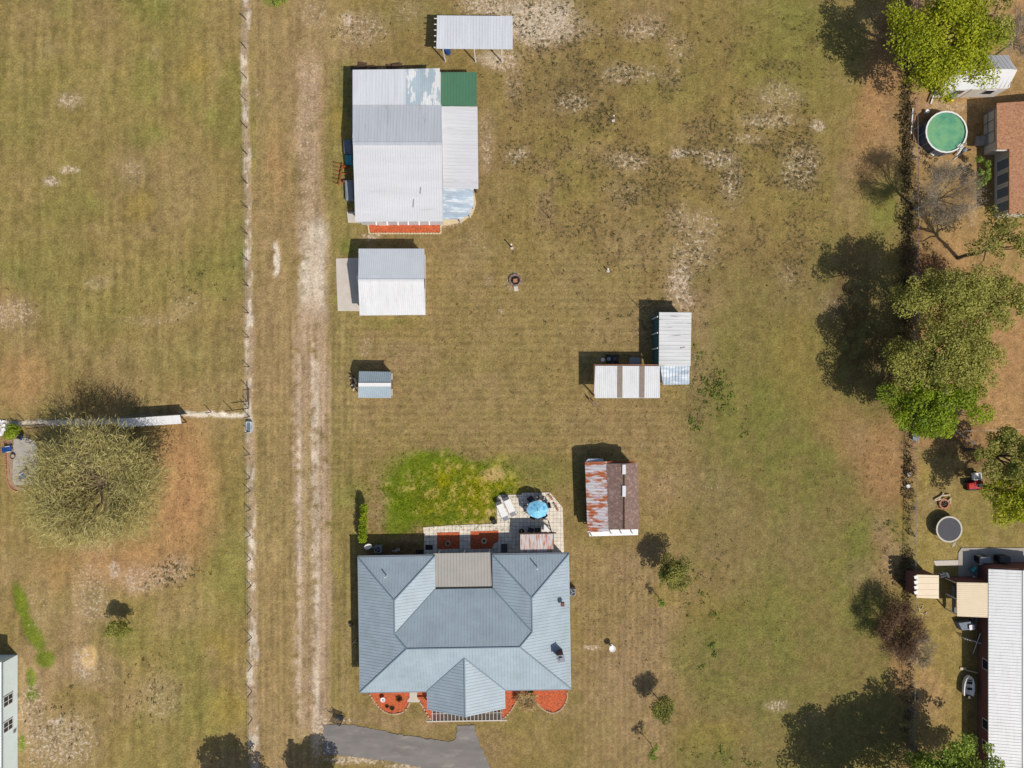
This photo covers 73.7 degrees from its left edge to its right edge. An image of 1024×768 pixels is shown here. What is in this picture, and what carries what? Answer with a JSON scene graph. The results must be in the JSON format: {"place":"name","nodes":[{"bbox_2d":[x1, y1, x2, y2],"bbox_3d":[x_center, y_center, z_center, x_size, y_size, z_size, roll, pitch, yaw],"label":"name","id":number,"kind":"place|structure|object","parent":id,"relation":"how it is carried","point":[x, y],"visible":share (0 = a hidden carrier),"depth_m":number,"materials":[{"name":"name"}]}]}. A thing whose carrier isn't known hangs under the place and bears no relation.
{"place":"outdoors","nodes":[
{"label":"outdoors","id":0,"kind":"place"},
{"bbox_2d":[0,420,6,435],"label":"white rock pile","id":1,"kind":"object","parent":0,"point":[2,430],"visible":0.94,"depth_m":69.15,"materials":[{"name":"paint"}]},
{"bbox_2d":[0,655,17,767],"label":"neighbour house","id":2,"kind":"structure","parent":0,"point":[8,711],"depth_m":68.22,"materials":[{"name":"white"}]},
{"bbox_2d":[3,692,12,708],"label":"window","id":3,"kind":"structure","parent":2,"relation":"in","point":[8,699],"depth_m":67.93,"materials":[{"name":"white paint"}]},
{"bbox_2d":[3,717,12,734],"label":"window","id":4,"kind":"structure","parent":2,"relation":"in","point":[8,725],"depth_m":67.87,"materials":[{"name":"white paint"}]},
{"bbox_2d":[323,724,489,767],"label":"driveway","id":5,"kind":"structure","parent":0,"point":[463,749],"depth_m":69.31,"materials":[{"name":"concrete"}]},
{"bbox_2d":[408,692,419,701],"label":"path","id":6,"kind":"structure","parent":0,"point":[413,697],"depth_m":69.27,"materials":[{"name":"concrete"}]},
{"bbox_2d":[423,492,563,553],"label":"patio","id":7,"kind":"structure","parent":0,"point":[509,535],"depth_m":69.29,"materials":[{"name":"white concrete"}]},
{"bbox_2d":[437,532,458,548],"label":"mulch bed","id":8,"kind":"object","parent":7,"relation":"on","point":[444,537],"visible":1,"depth_m":69.27,"materials":[{"name":"wood"}]},
{"bbox_2d":[470,531,498,548],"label":"mulch bed","id":9,"kind":"object","parent":7,"relation":"on","point":[492,538],"visible":1,"depth_m":69.27,"materials":[{"name":"wood"}]},
{"bbox_2d":[495,500,508,520],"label":"sun lounger","id":10,"kind":"object","parent":7,"relation":"on","point":[502,511],"visible":1,"depth_m":68.98,"materials":[{"name":"fabric"}]},
{"bbox_2d":[501,544,506,551],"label":"doormat","id":11,"kind":"object","parent":7,"relation":"on","point":[503,547],"visible":1,"depth_m":69.26,"materials":[{"name":"grey fabric"}]},
{"bbox_2d":[502,496,515,516],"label":"sun lounger","id":12,"kind":"object","parent":7,"relation":"on","point":[509,506],"visible":1,"depth_m":68.98,"materials":[{"name":"fabric"}]},
{"bbox_2d":[517,520,555,552],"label":"canopy","id":13,"kind":"object","parent":7,"relation":"on","point":[539,542],"visible":1,"depth_m":67.21,"materials":[{"name":"white metal"}]},
{"bbox_2d":[526,500,548,518],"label":"patio umbrella","id":14,"kind":"object","parent":7,"relation":"on","point":[537,509],"visible":1,"depth_m":67.19,"materials":[{"name":"blue fabric"}]},
{"bbox_2d":[0,0,1023,767],"bbox_3d":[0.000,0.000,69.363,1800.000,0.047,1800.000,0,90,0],"label":"ground","id":15,"kind":"structure","parent":0,"point":[828,688],"depth_m":69.36,"materials":[{"name":"plant"}]},
{"bbox_2d":[4,439,19,493],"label":"garden edging","id":16,"kind":"object","parent":15,"relation":"on","point":[8,484],"visible":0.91,"depth_m":69.22,"materials":[{"name":"wood"}]},
{"bbox_2d":[3,423,21,439],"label":"shrub","id":17,"kind":"object","parent":15,"relation":"on","point":[10,433],"visible":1,"depth_m":68.36,"materials":[{"name":"green plant"}]},
{"bbox_2d":[6,440,24,490],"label":"mulch bed","id":18,"kind":"object","parent":15,"relation":"on","point":[9,459],"visible":0.65,"depth_m":69.30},
{"bbox_2d":[1,446,11,452],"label":"folding chair","id":19,"kind":"object","parent":18,"relation":"on","point":[7,449],"visible":1,"depth_m":68.75,"materials":[{"name":"fabric"}]},
{"bbox_2d":[12,438,37,484],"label":"concrete slab","id":20,"kind":"structure","parent":15,"relation":"on","point":[20,450],"depth_m":69.28,"materials":[{"name":"concrete"}]},
{"bbox_2d":[21,424,44,429],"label":"pale boards","id":21,"kind":"object","parent":15,"relation":"on","point":[34,425],"visible":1,"depth_m":69.24,"materials":[{"name":"brown wood"}]},
{"bbox_2d":[3,411,182,563],"bbox_3d":[-39.017,9.679,65.093,16.129,8.506,14.597,-39,90,0],"label":"willow tree","id":22,"kind":"object","parent":15,"relation":"on","point":[131,479],"visible":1,"depth_m":63.01,"materials":[{"name":"green plant"}]},
{"bbox_2d":[0,410,231,423],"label":"cross fence","id":23,"kind":"object","parent":15,"relation":"on","point":[120,416],"visible":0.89,"depth_m":68.58,"materials":[{"name":"grey wood"}]},
{"bbox_2d":[102,620,132,638],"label":"sapling","id":24,"kind":"object","parent":15,"relation":"on","point":[118,629],"visible":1,"depth_m":66.91,"materials":[{"name":"green plant"}]},
{"bbox_2d":[118,414,186,427],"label":"feed shelter","id":25,"kind":"object","parent":15,"relation":"on","point":[157,420],"visible":0.93,"depth_m":67.71,"materials":[{"name":"white metal"}]},
{"bbox_2d":[241,4,252,767],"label":"wire fence","id":26,"kind":"object","parent":15,"relation":"on","point":[247,337],"visible":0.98,"depth_m":68.58,"materials":[{"name":"grey metal"}]},
{"bbox_2d":[246,421,252,432],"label":"water trough","id":27,"kind":"object","parent":15,"relation":"on","point":[249,426],"visible":1,"depth_m":68.93,"materials":[{"name":"metal"}]},
{"bbox_2d":[329,711,344,726],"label":"garden bench","id":28,"kind":"object","parent":15,"relation":"on","point":[339,716],"visible":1,"depth_m":68.87,"materials":[{"name":"black metal"}]},
{"bbox_2d":[334,163,350,185],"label":"hay rake","id":29,"kind":"object","parent":15,"relation":"on","point":[344,167],"visible":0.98,"depth_m":68.79,"materials":[{"name":"metal"}]},
{"bbox_2d":[336,258,358,310],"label":"concrete slab","id":30,"kind":"structure","parent":15,"relation":"on","point":[347,284],"depth_m":69.28,"materials":[{"name":"beige concrete"}]},
{"bbox_2d":[343,139,352,154],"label":"tarp heap","id":31,"kind":"object","parent":15,"relation":"on","point":[348,146],"visible":0.97,"depth_m":68.47,"materials":[{"name":"plastic"}]},
{"bbox_2d":[345,154,352,165],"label":"storage bin","id":32,"kind":"object","parent":15,"relation":"on","point":[349,160],"visible":0.91,"depth_m":68.69,"materials":[{"name":"teal plastic"}]},
{"bbox_2d":[345,180,354,201],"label":"sheet stack","id":33,"kind":"object","parent":15,"relation":"on","point":[349,190],"visible":0.97,"depth_m":68.57,"materials":[{"name":"grey metal"}]},
{"bbox_2d":[347,212,359,222],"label":"concrete slab","id":34,"kind":"structure","parent":15,"relation":"on","point":[351,217],"depth_m":69.28,"materials":[{"name":"concrete"}]},
{"bbox_2d":[358,503,370,545],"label":"hedge","id":35,"kind":"object","parent":15,"relation":"on","point":[363,521],"visible":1,"depth_m":67.54,"materials":[{"name":"green plant"}]},
{"bbox_2d":[358,371,392,397],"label":"garden shed","id":36,"kind":"structure","parent":15,"relation":"on","point":[372,384],"depth_m":66.92,"materials":[{"name":"blue metal"}]},
{"bbox_2d":[351,62,401,69],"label":"metal debris","id":37,"kind":"object","parent":15,"relation":"on","point":[361,65],"visible":0.86,"depth_m":68.90,"materials":[{"name":"brown metal"}]},
{"bbox_2d":[374,544,382,552],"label":"air conditioner","id":38,"kind":"object","parent":15,"relation":"on","point":[378,548],"visible":1,"depth_m":68.57,"materials":[{"name":"grey metal"}]},
{"bbox_2d":[369,692,409,712],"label":"mulch bed","id":39,"kind":"object","parent":15,"relation":"on","point":[390,700],"visible":0.47,"depth_m":69.29,"materials":[{"name":"wood"}]},
{"bbox_2d":[369,694,410,714],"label":"garden edging","id":40,"kind":"object","parent":15,"relation":"on","point":[387,712],"visible":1,"depth_m":69.22,"materials":[{"name":"stone"}]},
{"bbox_2d":[356,249,425,315],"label":"garage","id":41,"kind":"structure","parent":15,"relation":"on","point":[391,281],"depth_m":66.03,"materials":[{"name":"grey metal"}]},
{"bbox_2d":[369,225,439,232],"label":"mulch bed","id":42,"kind":"object","parent":15,"relation":"on","point":[406,229],"visible":0.53,"depth_m":69.28,"materials":[{"name":"wood"}]},
{"bbox_2d":[367,225,441,233],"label":"garden edging","id":43,"kind":"object","parent":15,"relation":"on","point":[406,233],"visible":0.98,"depth_m":69.21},
{"bbox_2d":[352,68,477,225],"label":"barn","id":44,"kind":"structure","parent":15,"relation":"on","point":[415,146],"depth_m":65.98,"materials":[{"name":"grey metal"}]},
{"bbox_2d":[417,692,441,722],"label":"mulch bed","id":45,"kind":"object","parent":15,"relation":"on","point":[422,697],"visible":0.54,"depth_m":69.29,"materials":[{"name":"wood"}]},
{"bbox_2d":[281,419,585,560],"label":"lawn grass","id":46,"kind":"structure","parent":15,"relation":"on","point":[426,491],"depth_m":69.28,"materials":[{"name":"green plant"}]},
{"bbox_2d":[7,0,906,758],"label":"weed tufts","id":47,"kind":"object","parent":15,"relation":"on","point":[593,208],"visible":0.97,"depth_m":69.25,"materials":[{"name":"plant"}]},
{"bbox_2d":[357,549,571,721],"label":"house","id":48,"kind":"structure","parent":15,"relation":"on","point":[465,637],"depth_m":65.86,"materials":[{"name":"blue metal"}]},
{"bbox_2d":[434,15,512,61],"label":"open shed","id":49,"kind":"structure","parent":15,"relation":"on","point":[474,32],"depth_m":66.71,"materials":[{"name":"grey metal"}]},
{"bbox_2d":[509,273,521,286],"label":"fire pit","id":50,"kind":"object","parent":15,"relation":"on","point":[514,276],"visible":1,"depth_m":69.13,"materials":[{"name":"brown"}]},
{"bbox_2d":[514,691,539,712],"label":"dry palm","id":51,"kind":"object","parent":15,"relation":"on","point":[520,702],"visible":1,"depth_m":68.60,"materials":[{"name":"grey plant"}]},
{"bbox_2d":[500,692,567,721],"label":"garden edging","id":52,"kind":"object","parent":15,"relation":"on","point":[557,711],"visible":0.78,"depth_m":69.22,"materials":[{"name":"stone"}]},
{"bbox_2d":[502,690,566,717],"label":"mulch bed","id":53,"kind":"object","parent":15,"relation":"on","point":[552,700],"visible":0.45,"depth_m":69.29,"materials":[{"name":"red wood"}]},
{"bbox_2d":[570,587,575,595],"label":"air conditioner","id":54,"kind":"object","parent":15,"relation":"on","point":[572,591],"visible":0.8,"depth_m":68.57,"materials":[{"name":"grey metal"}]},
{"bbox_2d":[584,459,638,536],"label":"old shed","id":55,"kind":"structure","parent":15,"relation":"on","point":[612,504],"depth_m":66.78,"materials":[{"name":"metal"}]},
{"bbox_2d":[594,364,659,397],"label":"carport","id":56,"kind":"object","parent":15,"relation":"on","point":[626,381],"visible":1,"depth_m":66.85,"materials":[{"name":"white metal"}]},
{"bbox_2d":[629,357,639,364],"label":"work table","id":57,"kind":"object","parent":15,"relation":"on","point":[634,360],"visible":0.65,"depth_m":68.58,"materials":[{"name":"grey metal"}]},
{"bbox_2d":[648,742,659,760],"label":"sapling","id":58,"kind":"object","parent":15,"relation":"on","point":[653,750],"visible":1,"depth_m":67.09,"materials":[{"name":"green plant"}]},
{"bbox_2d":[657,597,665,607],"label":"sapling","id":59,"kind":"object","parent":15,"relation":"on","point":[660,601],"visible":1,"depth_m":67.55,"materials":[{"name":"green plant"}]},
{"bbox_2d":[649,695,674,726],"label":"tree","id":60,"kind":"object","parent":15,"relation":"on","point":[663,709],"visible":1,"depth_m":66.61,"materials":[{"name":"green plant"}]},
{"bbox_2d":[652,312,691,384],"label":"workshop shed","id":61,"kind":"structure","parent":15,"relation":"on","point":[671,334],"depth_m":66.76,"materials":[{"name":"white metal"}]},
{"bbox_2d":[656,552,692,591],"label":"tree","id":62,"kind":"object","parent":15,"relation":"on","point":[671,574],"visible":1,"depth_m":66.20,"materials":[{"name":"green plant"}]},
{"bbox_2d":[679,343,898,767],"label":"green weeds","id":63,"kind":"object","parent":15,"relation":"on","point":[691,422],"visible":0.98,"depth_m":69.26,"materials":[{"name":"green plant"}]},
{"bbox_2d":[872,594,931,664],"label":"dead shrub","id":64,"kind":"object","parent":15,"relation":"on","point":[898,646],"visible":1,"depth_m":66.83,"materials":[{"name":"brown plant"}]},
{"bbox_2d":[908,0,918,763],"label":"chain link fence","id":65,"kind":"object","parent":15,"relation":"on","point":[915,344],"visible":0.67,"depth_m":68.33,"materials":[{"name":"grey metal"}]},
{"bbox_2d":[913,109,914,140],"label":"lumber","id":66,"kind":"object","parent":15,"relation":"on","point":[913,124],"visible":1,"depth_m":69.19,"materials":[{"name":"grey wood"}]},
{"bbox_2d":[890,0,941,767],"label":"fence brush","id":67,"kind":"object","parent":15,"relation":"on","point":[906,142],"visible":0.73,"depth_m":69.17,"materials":[{"name":"green plant"}]},
{"bbox_2d":[904,570,938,598],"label":"storage hut","id":68,"kind":"object","parent":15,"relation":"on","point":[921,583],"visible":1,"depth_m":67.11,"materials":[{"name":"beige metal"}]},
{"bbox_2d":[907,626,937,670],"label":"dead shrub","id":69,"kind":"object","parent":15,"relation":"on","point":[925,660],"visible":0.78,"depth_m":67.48,"materials":[{"name":"brown plant"}]},
{"bbox_2d":[875,372,995,439],"bbox_3d":[39.342,1.736,65.391,10.029,7.920,7.175,-21,90,0],"label":"bright green tree","id":70,"kind":"object","parent":15,"relation":"on","point":[922,412],"visible":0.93,"depth_m":62.51,"materials":[{"name":"green plant"}]},
{"bbox_2d":[878,313,995,395],"bbox_3d":[39.053,-2.817,64.696,10.117,9.287,7.855,0,90,0],"label":"oak tree","id":71,"kind":"object","parent":15,"relation":"on","point":[940,367],"visible":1,"depth_m":61.76,"materials":[{"name":"green plant"}]},
{"bbox_2d":[918,111,967,156],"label":"swimming pool","id":72,"kind":"structure","parent":15,"relation":"on","point":[942,133],"depth_m":68.21,"materials":[{"name":"liquid"}]},
{"bbox_2d":[887,266,1000,330],"bbox_3d":[39.718,-7.625,64.322,10.735,10.048,5.936,0,90,0],"label":"tree","id":73,"kind":"object","parent":15,"relation":"on","point":[970,296],"visible":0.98,"depth_m":61.07,"materials":[{"name":"green plant"}]},
{"bbox_2d":[938,499,949,509],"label":"fire pit","id":74,"kind":"object","parent":15,"relation":"on","point":[943,503],"visible":1,"depth_m":69.13,"materials":[{"name":"brick"}]},
{"bbox_2d":[882,0,1009,103],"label":"yellow green tree","id":75,"kind":"object","parent":15,"relation":"on","point":[966,49],"visible":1,"depth_m":62.18,"materials":[{"name":"green plant"}]},
{"bbox_2d":[930,516,961,542],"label":"trampoline","id":76,"kind":"object","parent":15,"relation":"on","point":[948,529],"visible":1,"depth_m":68.48,"materials":[{"name":"fabric"}]},
{"bbox_2d":[908,157,991,232],"bbox_3d":[40.718,-17.631,65.598,7.884,7.483,7.257,0,90,0],"label":"bare tree","id":77,"kind":"object","parent":15,"relation":"on","point":[932,200],"visible":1,"depth_m":63.42,"materials":[{"name":"grey plant"}]},
{"bbox_2d":[902,732,1005,767],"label":"shade tree","id":78,"kind":"object","parent":15,"relation":"on","point":[952,758],"visible":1,"depth_m":63.25,"materials":[{"name":"green plant"}]},
{"bbox_2d":[953,147,970,159],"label":"pool ladder","id":79,"kind":"object","parent":15,"relation":"on","point":[964,149],"visible":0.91,"depth_m":68.99,"materials":[{"name":"grey metal"}]},
{"bbox_2d":[955,619,976,629],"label":"covered boat","id":80,"kind":"object","parent":15,"relation":"on","point":[963,624],"visible":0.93,"depth_m":68.71,"materials":[{"name":"fabric"}]},
{"bbox_2d":[962,675,974,698],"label":"boat","id":81,"kind":"object","parent":15,"relation":"on","point":[968,686],"visible":1,"depth_m":68.87,"materials":[{"name":"white paint"}]},
{"bbox_2d":[965,479,983,490],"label":"red mower","id":82,"kind":"object","parent":15,"relation":"on","point":[971,484],"visible":0.91,"depth_m":68.71,"materials":[{"name":"paint"}]},
{"bbox_2d":[967,471,981,480],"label":"garden trailer","id":83,"kind":"object","parent":15,"relation":"on","point":[976,476],"visible":1,"depth_m":68.84,"materials":[{"name":"white paint"}]},
{"bbox_2d":[934,55,1016,97],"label":"white outbuilding","id":84,"kind":"structure","parent":15,"relation":"on","point":[1006,66],"depth_m":66.91,"materials":[{"name":"metal"}]},
{"bbox_2d":[960,89,979,97],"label":"door","id":85,"kind":"structure","parent":84,"relation":"in","point":[973,91],"depth_m":68.31,"materials":[{"name":"wood"}]},
{"bbox_2d":[980,90,995,93],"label":"window","id":86,"kind":"structure","parent":84,"relation":"in","point":[986,91],"depth_m":67.95,"materials":[{"name":"glass"}]},
{"bbox_2d":[944,318,1008,393],"bbox_3d":[42.865,-2.528,65.614,5.191,7.472,6.821,-21,90,0],"label":"olive tree","id":87,"kind":"object","parent":15,"relation":"on","point":[997,356],"visible":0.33,"depth_m":62.61,"materials":[{"name":"green plant"}]},
{"bbox_2d":[972,156,991,188],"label":"shrub","id":88,"kind":"object","parent":15,"relation":"on","point":[986,175],"visible":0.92,"depth_m":67.59,"materials":[{"name":"green plant"}]},
{"bbox_2d":[945,562,1023,767],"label":"brick house","id":89,"kind":"structure","parent":15,"relation":"on","point":[990,596],"depth_m":66.98,"materials":[{"name":"white metal"}]},
{"bbox_2d":[982,658,987,670],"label":"window","id":90,"kind":"structure","parent":89,"relation":"in","point":[984,662],"depth_m":68.08,"materials":[{"name":"glass"}]},
{"bbox_2d":[982,717,987,730],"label":"window","id":91,"kind":"structure","parent":89,"relation":"in","point":[984,722],"depth_m":68.18,"materials":[{"name":"glass"}]},
{"bbox_2d":[974,107,994,146],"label":"screened stoop","id":92,"kind":"object","parent":15,"relation":"on","point":[979,140],"visible":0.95,"depth_m":68.85,"materials":[{"name":"grey metal"}]},
{"bbox_2d":[956,204,1023,274],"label":"open tree","id":93,"kind":"object","parent":15,"relation":"on","point":[999,244],"visible":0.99,"depth_m":62.53,"materials":[{"name":"green plant"}]},
{"bbox_2d":[958,548,1023,575],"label":"concrete slab","id":94,"kind":"structure","parent":15,"relation":"on","point":[966,561],"depth_m":69.28,"materials":[{"name":"grey concrete"}]},
{"bbox_2d":[974,555,990,562],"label":"grill","id":95,"kind":"object","parent":94,"relation":"on","point":[985,559],"visible":1,"depth_m":68.31,"materials":[{"name":"black metal"}]},
{"bbox_2d":[993,554,1010,562],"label":"grill","id":96,"kind":"object","parent":94,"relation":"on","point":[1001,558],"visible":1,"depth_m":68.33,"materials":[{"name":"black metal"}]},
{"bbox_2d":[962,271,1023,331],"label":"olive tree","id":97,"kind":"object","parent":15,"relation":"on","point":[1004,316],"visible":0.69,"depth_m":61.89,"materials":[{"name":"green plant"}]},
{"bbox_2d":[963,424,1023,484],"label":"yard tree","id":98,"kind":"object","parent":15,"relation":"on","point":[1007,439],"visible":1,"depth_m":62.73,"materials":[{"name":"green plant"}]},
{"bbox_2d":[972,0,1015,48],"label":"thin tree","id":99,"kind":"object","parent":15,"relation":"on","point":[1006,22],"visible":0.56,"depth_m":62.66,"materials":[{"name":"green plant"}]},
{"bbox_2d":[979,473,1023,528],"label":"yard tree","id":100,"kind":"object","parent":15,"relation":"on","point":[1012,494],"visible":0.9,"depth_m":63.78,"materials":[{"name":"green plant"}]},
{"bbox_2d":[984,101,1023,216],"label":"brown roof house","id":101,"kind":"structure","parent":15,"relation":"on","point":[1006,148],"depth_m":66.76,"materials":[{"name":"tile"}]},
{"bbox_2d":[997,157,1007,172],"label":"window","id":102,"kind":"structure","parent":101,"relation":"in","point":[1002,164],"depth_m":68.06,"materials":[{"name":"glass"}]},
{"bbox_2d":[997,171,1007,186],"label":"window","id":103,"kind":"structure","parent":101,"relation":"in","point":[1002,178],"depth_m":68.06,"materials":[{"name":"glass"}]},
{"bbox_2d":[997,185,1007,200],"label":"window","id":104,"kind":"structure","parent":101,"relation":"in","point":[1002,193],"depth_m":68.06,"materials":[{"name":"glass"}]},
{"bbox_2d":[997,200,1007,212],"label":"window","id":105,"kind":"structure","parent":101,"relation":"in","point":[1002,206],"depth_m":68.00,"materials":[{"name":"glass"}]},
{"bbox_2d":[995,3,1023,59],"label":"bare tree","id":106,"kind":"object","parent":15,"relation":"on","point":[1018,20],"visible":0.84,"depth_m":63.89,"materials":[{"name":"brown plant"}]},
{"bbox_2d":[606,355,618,362],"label":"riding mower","id":107,"kind":"object","parent":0,"point":[612,358],"visible":1,"depth_m":68.71,"materials":[{"name":"black metal"}]},
{"bbox_2d":[933,560,957,565],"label":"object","id":108,"kind":"structure","parent":0,"point":[944,562],"depth_m":69.29,"materials":[{"name":"concrete"}]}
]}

